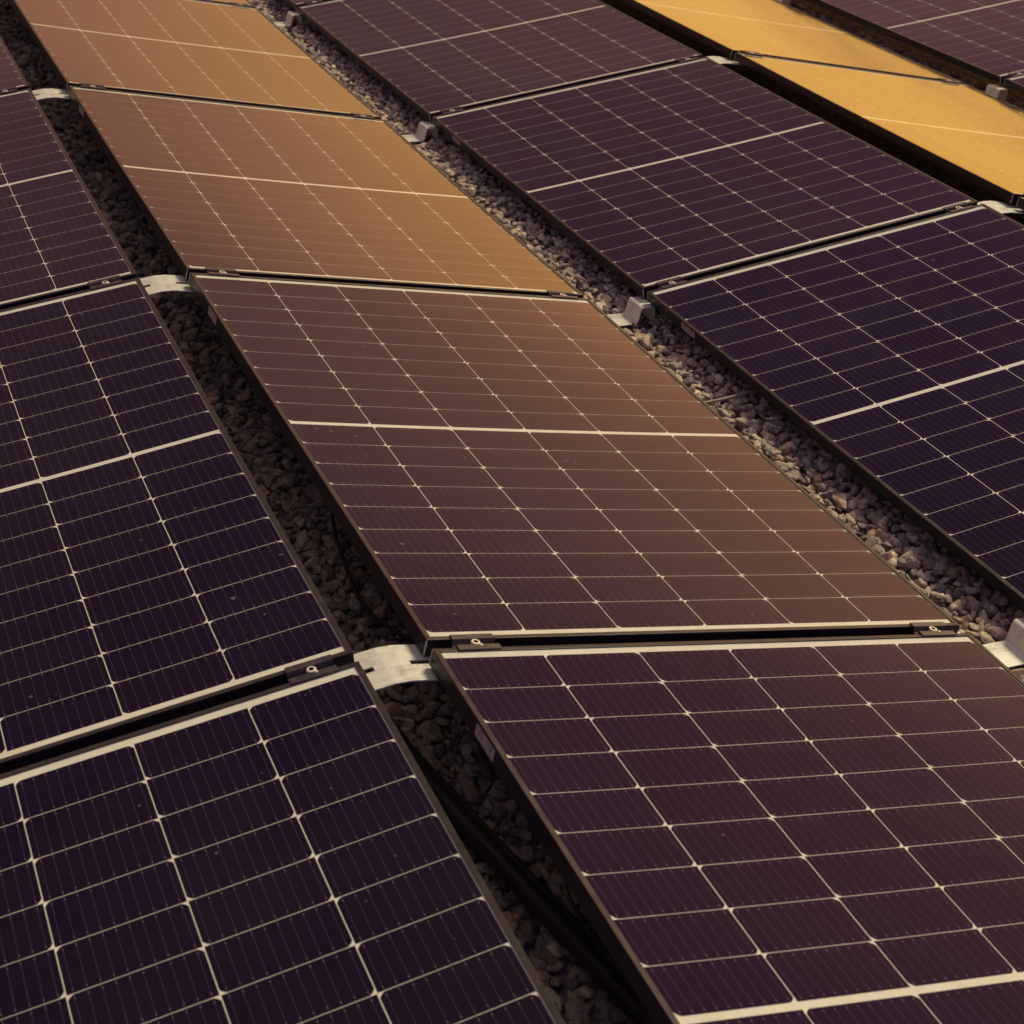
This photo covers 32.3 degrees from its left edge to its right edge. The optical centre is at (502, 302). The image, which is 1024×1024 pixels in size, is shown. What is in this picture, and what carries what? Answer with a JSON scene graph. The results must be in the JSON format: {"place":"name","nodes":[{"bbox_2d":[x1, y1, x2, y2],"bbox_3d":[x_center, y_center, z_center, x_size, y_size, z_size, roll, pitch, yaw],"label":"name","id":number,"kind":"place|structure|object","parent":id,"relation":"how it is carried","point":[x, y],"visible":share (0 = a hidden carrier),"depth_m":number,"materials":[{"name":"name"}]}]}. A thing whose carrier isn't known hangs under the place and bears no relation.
{"place":"outdoors","nodes":[
{"label":"outdoors","id":0,"kind":"place"},
{"bbox_2d":[0,0,1023,1023],"bbox_3d":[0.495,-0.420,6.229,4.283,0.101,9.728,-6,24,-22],"label":"gravel","id":1,"kind":"structure","parent":0,"point":[897,540],"depth_m":4.21,"materials":[{"name":"grey gravel"}]},
{"bbox_2d":[32,88,106,157],"bbox_3d":[-1.524,-0.593,5.949,0.366,0.231,0.108,-6,24,-22],"label":"ridge bracket","id":2,"kind":"object","parent":1,"relation":"on","point":[40,94],"visible":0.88,"depth_m":5.91,"materials":[{"name":"silver metal"}]},
{"bbox_2d":[0,86,17,93],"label":"panel clamp","id":3,"kind":"object","parent":2,"relation":"attached to","point":[8,90],"visible":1,"depth_m":5.86,"materials":[{"name":"grey metal"}]},
{"bbox_2d":[79,82,105,89],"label":"panel clamp","id":4,"kind":"object","parent":2,"relation":"attached to","point":[87,85],"visible":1,"depth_m":5.95,"materials":[{"name":"grey metal"}]},
{"bbox_2d":[140,275,235,363],"bbox_3d":[-0.857,0.058,4.467,0.366,0.231,0.108,-6,24,-22],"label":"ridge bracket","id":5,"kind":"object","parent":1,"relation":"on","point":[161,283],"visible":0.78,"depth_m":4.42,"materials":[{"name":"silver metal"}]},
{"bbox_2d":[87,275,122,289],"bbox_3d":[-0.984,-0.045,4.373,0.080,0.015,0.046,-15,27,-18],"label":"panel clamp","id":6,"kind":"object","parent":5,"relation":"attached to","point":[104,282],"visible":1,"depth_m":4.37,"materials":[{"name":"grey metal"}]},
{"bbox_2d":[205,267,239,276],"bbox_3d":[-0.711,-0.072,4.471,0.080,0.015,0.046,4,20,-25],"label":"panel clamp","id":7,"kind":"object","parent":5,"relation":"attached to","point":[221,271],"visible":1,"depth_m":4.47,"materials":[{"name":"grey metal"}]},
{"label":"support rail","id":8,"kind":"object","parent":5,"relation":"attached to","visible":0},
{"bbox_2d":[0,88,136,309],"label":"solar panel","id":9,"kind":"object","parent":8,"relation":"on","point":[57,237],"visible":0.98,"depth_m":4.79,"materials":[{"name":"black glass"}]},
{"bbox_2d":[273,11,301,26],"bbox_3d":[-1.018,-1.273,7.943,0.217,0.050,0.082,-6,24,-22],"label":"valley bracket","id":10,"kind":"object","parent":1,"relation":"on","point":[290,15],"visible":0.5,"depth_m":7.97,"materials":[{"name":"silver metal"}]},
{"bbox_2d":[330,510,415,643],"bbox_3d":[-0.279,0.534,3.618,0.111,0.039,0.754,-6,24,-22],"label":"cable","id":11,"kind":"object","parent":1,"relation":"on","point":[369,611],"visible":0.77,"depth_m":3.52,"materials":[{"name":"black rubber"}]},
{"bbox_2d":[402,122,437,141],"bbox_3d":[-0.352,-0.621,6.461,0.217,0.050,0.082,-6,24,-22],"label":"valley bracket","id":12,"kind":"object","parent":1,"relation":"on","point":[420,134],"visible":0.49,"depth_m":6.48,"materials":[{"name":"silver metal"}]},
{"bbox_2d":[354,644,490,768],"bbox_3d":[-0.191,0.710,2.986,0.366,0.231,0.108,-6,24,-22],"label":"ridge bracket","id":13,"kind":"object","parent":1,"relation":"on","point":[391,665],"visible":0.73,"depth_m":2.94,"materials":[{"name":"silver metal"}]},
{"bbox_2d":[0,277,354,773],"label":"solar panel","id":14,"kind":"object","parent":13,"relation":"on","point":[153,571],"visible":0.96,"depth_m":3.28,"materials":[{"name":"black glass"}]},
{"bbox_2d":[284,654,338,684],"bbox_3d":[-0.313,0.606,2.893,0.080,0.015,0.046,-14,27,-17],"label":"panel clamp","id":15,"kind":"object","parent":13,"relation":"attached to","point":[310,669],"visible":1,"depth_m":2.89,"materials":[{"name":"grey metal"}]},
{"bbox_2d":[449,633,501,650],"bbox_3d":[-0.047,0.579,2.988,0.080,0.015,0.046,3,20,-26],"label":"panel clamp","id":16,"kind":"object","parent":13,"relation":"attached to","point":[468,642],"visible":1,"depth_m":2.98,"materials":[{"name":"grey metal"}]},
{"label":"support rail","id":17,"kind":"object","parent":13,"relation":"attached to","visible":0},
{"bbox_2d":[0,661,564,1023],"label":"solar panel","id":18,"kind":"object","parent":17,"relation":"on","point":[289,853],"visible":1,"depth_m":2.47,"materials":[{"name":"purple glass"}]},
{"bbox_3d":[0.379,0.650,3.210,0.914,0.033,0.070,4,20,-26],"label":"support rail","id":19,"kind":"object","parent":13,"relation":"attached to","visible":0},
{"bbox_2d":[188,272,959,655],"bbox_3d":[0.052,0.294,3.941,1.135,0.034,1.724,4,20,-25],"label":"solar panel","id":20,"kind":"object","parent":19,"relation":"on","point":[508,470],"visible":0.99,"depth_m":3.72,"materials":[{"name":"purple glass"}]},
{"bbox_2d":[909,622,956,636],"bbox_3d":[0.829,0.635,3.407,0.080,0.015,0.046,4,20,-25],"label":"panel clamp","id":21,"kind":"object","parent":20,"relation":"attached to","point":[923,629],"visible":1,"depth_m":3.40,"materials":[{"name":"grey metal"}]},
{"bbox_2d":[429,633,1023,1023],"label":"solar panel","id":22,"kind":"object","parent":19,"relation":"on","point":[822,830],"visible":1,"depth_m":2.71,"materials":[{"name":"purple glass"}]},
{"bbox_2d":[479,766,494,806],"bbox_3d":[-0.014,0.796,2.999,0.013,0.059,0.131,9,23,13],"label":"cable","id":23,"kind":"object","parent":1,"relation":"on","point":[488,789],"visible":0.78,"depth_m":2.97,"materials":[{"name":"black rubber"}]},
{"bbox_2d":[390,715,654,1023],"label":"conduit","id":24,"kind":"object","parent":1,"relation":"on","point":[605,974],"visible":0.86,"depth_m":2.71,"materials":[{"name":"black rubber"}]},
{"bbox_2d":[564,880,625,977],"bbox_3d":[0.141,0.936,2.691,0.050,0.025,0.402,-5,24,-21],"label":"cable","id":25,"kind":"object","parent":24,"relation":"hanging from","point":[608,958],"visible":0.58,"depth_m":2.66,"materials":[{"name":"black rubber"}]},
{"bbox_2d":[417,750,627,980],"bbox_3d":[0.116,0.944,2.703,0.037,0.020,1.027,-12,27,-34],"label":"cable","id":26,"kind":"object","parent":1,"relation":"on","point":[569,914],"visible":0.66,"depth_m":2.80,"materials":[{"name":"black rubber"}]},
{"bbox_2d":[607,297,654,326],"bbox_3d":[0.315,0.030,4.980,0.217,0.050,0.082,-6,24,-22],"label":"valley bracket","id":27,"kind":"object","parent":1,"relation":"on","point":[632,312],"visible":0.48,"depth_m":5.00,"materials":[{"name":"silver metal"}]},
{"bbox_2d":[704,390,756,403],"bbox_3d":[0.579,0.245,4.507,0.282,0.020,0.016,-8,25,-26],"label":"stick","id":28,"kind":"object","parent":1,"relation":"on","point":[729,397],"visible":0.59,"depth_m":4.50,"materials":[{"name":"brown wood"}]},
{"bbox_2d":[708,56,760,84],"bbox_3d":[0.831,-0.836,6.902,0.366,0.231,0.108,-6,24,-22],"label":"ridge bracket","id":29,"kind":"object","parent":1,"relation":"on","point":[755,78],"visible":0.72,"depth_m":6.90,"materials":[{"name":"silver metal"}]},
{"bbox_2d":[675,55,698,62],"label":"panel clamp","id":30,"kind":"object","parent":29,"relation":"attached to","point":[685,59],"visible":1,"depth_m":6.80,"materials":[{"name":"grey metal"}]},
{"bbox_2d":[740,50,763,55],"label":"panel clamp","id":31,"kind":"object","parent":29,"relation":"attached to","point":[750,52],"visible":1,"depth_m":6.90,"materials":[{"name":"grey metal"}]},
{"bbox_3d":[1.401,-0.899,7.124,0.914,0.033,0.070,4,20,-26],"label":"support rail","id":32,"kind":"object","parent":29,"relation":"attached to","visible":0},
{"bbox_2d":[619,0,961,83],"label":"solar panel","id":33,"kind":"object","parent":32,"relation":"on","point":[768,28],"visible":0.94,"depth_m":7.56,"materials":[{"name":"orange glass"}]},
{"bbox_2d":[938,78,958,82],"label":"panel clamp","id":34,"kind":"object","parent":33,"relation":"attached to","point":[947,80],"visible":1,"depth_m":7.31,"materials":[{"name":"grey metal"}]},
{"bbox_2d":[734,52,1023,203],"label":"solar panel","id":35,"kind":"object","parent":32,"relation":"on","point":[972,135],"visible":1,"depth_m":6.44,"materials":[{"name":"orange glass"}]},
{"bbox_2d":[777,0,790,4],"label":"valley bracket","id":36,"kind":"object","parent":1,"relation":"on","point":[786,1],"visible":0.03,"depth_m":8.91,"materials":[{"name":"silver metal"}]},
{"bbox_2d":[958,618,1023,667],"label":"valley bracket","id":37,"kind":"object","parent":1,"relation":"on","point":[1008,651],"visible":0.34,"depth_m":3.53,"materials":[{"name":"silver metal"}]},
{"bbox_2d":[985,84,1007,99],"bbox_3d":[2.004,-0.876,7.409,0.217,0.050,0.082,-6,24,-22],"label":"valley bracket","id":38,"kind":"object","parent":1,"relation":"on","point":[995,91],"visible":0.38,"depth_m":7.43,"materials":[{"name":"silver metal"}]},
{"bbox_2d":[977,201,1023,213],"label":"ridge bracket","id":39,"kind":"object","parent":1,"relation":"on","point":[1001,207],"visible":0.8,"depth_m":5.39,"materials":[{"name":"silver metal"}]},
{"label":"support rail","id":40,"kind":"object","parent":39,"relation":"attached to","visible":0},
{"bbox_2d":[432,57,976,297],"bbox_3d":[0.593,-0.478,5.920,1.135,0.035,1.724,-14,27,-18],"label":"solar panel","id":41,"kind":"object","parent":40,"relation":"on","point":[640,183],"visible":0.98,"depth_m":5.78,"materials":[{"name":"black glass"}]},
{"bbox_2d":[439,106,463,114],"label":"panel clamp","id":42,"kind":"object","parent":41,"relation":"attached to","point":[451,110],"visible":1,"depth_m":6.50,"materials":[{"name":"grey metal"}]},
{"bbox_2d":[943,202,973,212],"bbox_3d":[1.374,-0.281,5.325,0.080,0.015,0.046,-14,27,-18],"label":"panel clamp","id":43,"kind":"object","parent":41,"relation":"attached to","point":[957,207],"visible":1,"depth_m":5.32,"materials":[{"name":"grey metal"}]},
{"bbox_3d":[2.068,-0.248,5.643,0.914,0.033,0.070,4,20,-26],"label":"support rail","id":44,"kind":"object","parent":39,"relation":"attached to","visible":0},
{"bbox_2d":[1016,197,1023,209],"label":"solar panel","id":45,"kind":"object","parent":44,"relation":"on","point":[1020,203],"visible":1,"depth_m":5.37,"materials":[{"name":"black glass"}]},
{"bbox_3d":[2.625,-1.032,7.607,0.914,0.033,0.070,-14,27,-18],"label":"support rail","id":46,"kind":"object","parent":1,"relation":"on","visible":0},
{"bbox_2d":[1008,70,1023,76],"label":"panel clamp","id":47,"kind":"object","parent":46,"relation":"attached to","point":[1017,73],"visible":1,"depth_m":7.44,"materials":[{"name":"grey metal"}]},
{"label":"support rail","id":48,"kind":"object","parent":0,"visible":0},
{"bbox_2d":[0,36,28,89],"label":"solar panel","id":49,"kind":"object","parent":48,"relation":"on","point":[11,75],"visible":0.89,"depth_m":6.05,"materials":[{"name":"black glass"}]},
{"bbox_3d":[-0.954,-0.653,6.173,0.914,0.033,0.070,4,20,-26],"label":"support rail","id":50,"kind":"object","parent":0,"visible":0},
{"bbox_2d":[68,85,583,297],"bbox_3d":[-0.615,-0.357,5.423,1.135,0.034,1.724,4,20,-25],"label":"solar panel","id":51,"kind":"object","parent":50,"relation":"on","point":[254,191],"visible":1,"depth_m":5.27,"materials":[{"name":"black glass"}]},
{"bbox_2d":[350,112,374,118],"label":"panel clamp","id":52,"kind":"object","parent":51,"relation":"attached to","point":[362,115],"visible":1,"depth_m":6.36,"materials":[{"name":"grey metal"}]},
{"bbox_2d":[546,290,578,298],"bbox_3d":[0.165,-0.016,4.889,0.080,0.015,0.046,4,20,-25],"label":"panel clamp","id":53,"kind":"object","parent":51,"relation":"attached to","point":[561,294],"visible":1,"depth_m":4.88,"materials":[{"name":"grey metal"}]},
{"bbox_3d":[3.291,-0.380,6.125,0.914,0.033,0.070,-14,27,-18],"label":"support rail","id":54,"kind":"object","parent":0,"visible":0},
{"bbox_2d":[1004,75,1023,93],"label":"solar panel","id":55,"kind":"object","parent":54,"relation":"on","point":[1016,83],"visible":1,"depth_m":7.37,"materials":[{"name":"black glass"}]},
{"bbox_3d":[1.958,-1.683,9.088,0.914,0.033,0.070,-14,27,-18],"label":"support rail","id":56,"kind":"object","parent":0,"visible":0},
{"bbox_2d":[807,0,1023,83],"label":"solar panel","id":57,"kind":"object","parent":56,"relation":"on","point":[984,38],"visible":1,"depth_m":8.11,"materials":[{"name":"black glass"}]},
{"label":"ridge bracket","id":58,"kind":"object","parent":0,"visible":0},
{"bbox_3d":[-1.621,-1.304,7.655,0.914,0.033,0.070,4,20,-26],"label":"support rail","id":59,"kind":"object","parent":58,"relation":"attached to","visible":0},
{"bbox_2d":[8,0,381,119],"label":"solar panel","id":60,"kind":"object","parent":59,"relation":"on","point":[210,51],"visible":0.98,"depth_m":6.73,"materials":[{"name":"black glass"}]},
{"bbox_2d":[202,0,255,7],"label":"solar panel","id":61,"kind":"object","parent":59,"relation":"on","point":[249,3],"visible":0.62,"depth_m":7.90,"materials":[{"name":"black glass"}]},
{"bbox_2d":[230,2,249,6],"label":"panel clamp","id":62,"kind":"object","parent":61,"relation":"attached to","point":[239,4],"visible":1,"depth_m":7.85,"materials":[{"name":"grey metal"}]},
{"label":"ridge bracket","id":63,"kind":"object","parent":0,"visible":0},
{"label":"support rail","id":64,"kind":"object","parent":63,"relation":"attached to","visible":0},
{"bbox_2d":[283,0,329,11],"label":"solar panel","id":65,"kind":"object","parent":64,"relation":"on","point":[294,4],"visible":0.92,"depth_m":8.02,"materials":[{"name":"black glass"}]},
{"bbox_2d":[304,0,322,4],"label":"panel clamp","id":66,"kind":"object","parent":65,"relation":"attached to","point":[312,2],"visible":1,"depth_m":7.98,"materials":[{"name":"grey metal"}]},
{"bbox_2d":[297,0,702,121],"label":"solar panel","id":67,"kind":"object","parent":64,"relation":"on","point":[428,60],"visible":0.97,"depth_m":7.19,"materials":[{"name":"black glass"}]},
{"label":"support rail","id":68,"kind":"object","parent":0,"visible":0},
{"bbox_2d":[647,204,1023,611],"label":"solar panel","id":69,"kind":"object","parent":68,"relation":"on","point":[887,364],"visible":1,"depth_m":4.55,"materials":[{"name":"black glass"}]},
{"bbox_2d":[655,276,687,288],"bbox_3d":[0.481,-0.051,5.024,0.080,0.015,0.046,-14,27,-18],"label":"panel clamp","id":70,"kind":"object","parent":69,"relation":"attached to","point":[668,283],"visible":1,"depth_m":5.02,"materials":[{"name":"grey metal"}]}
]}

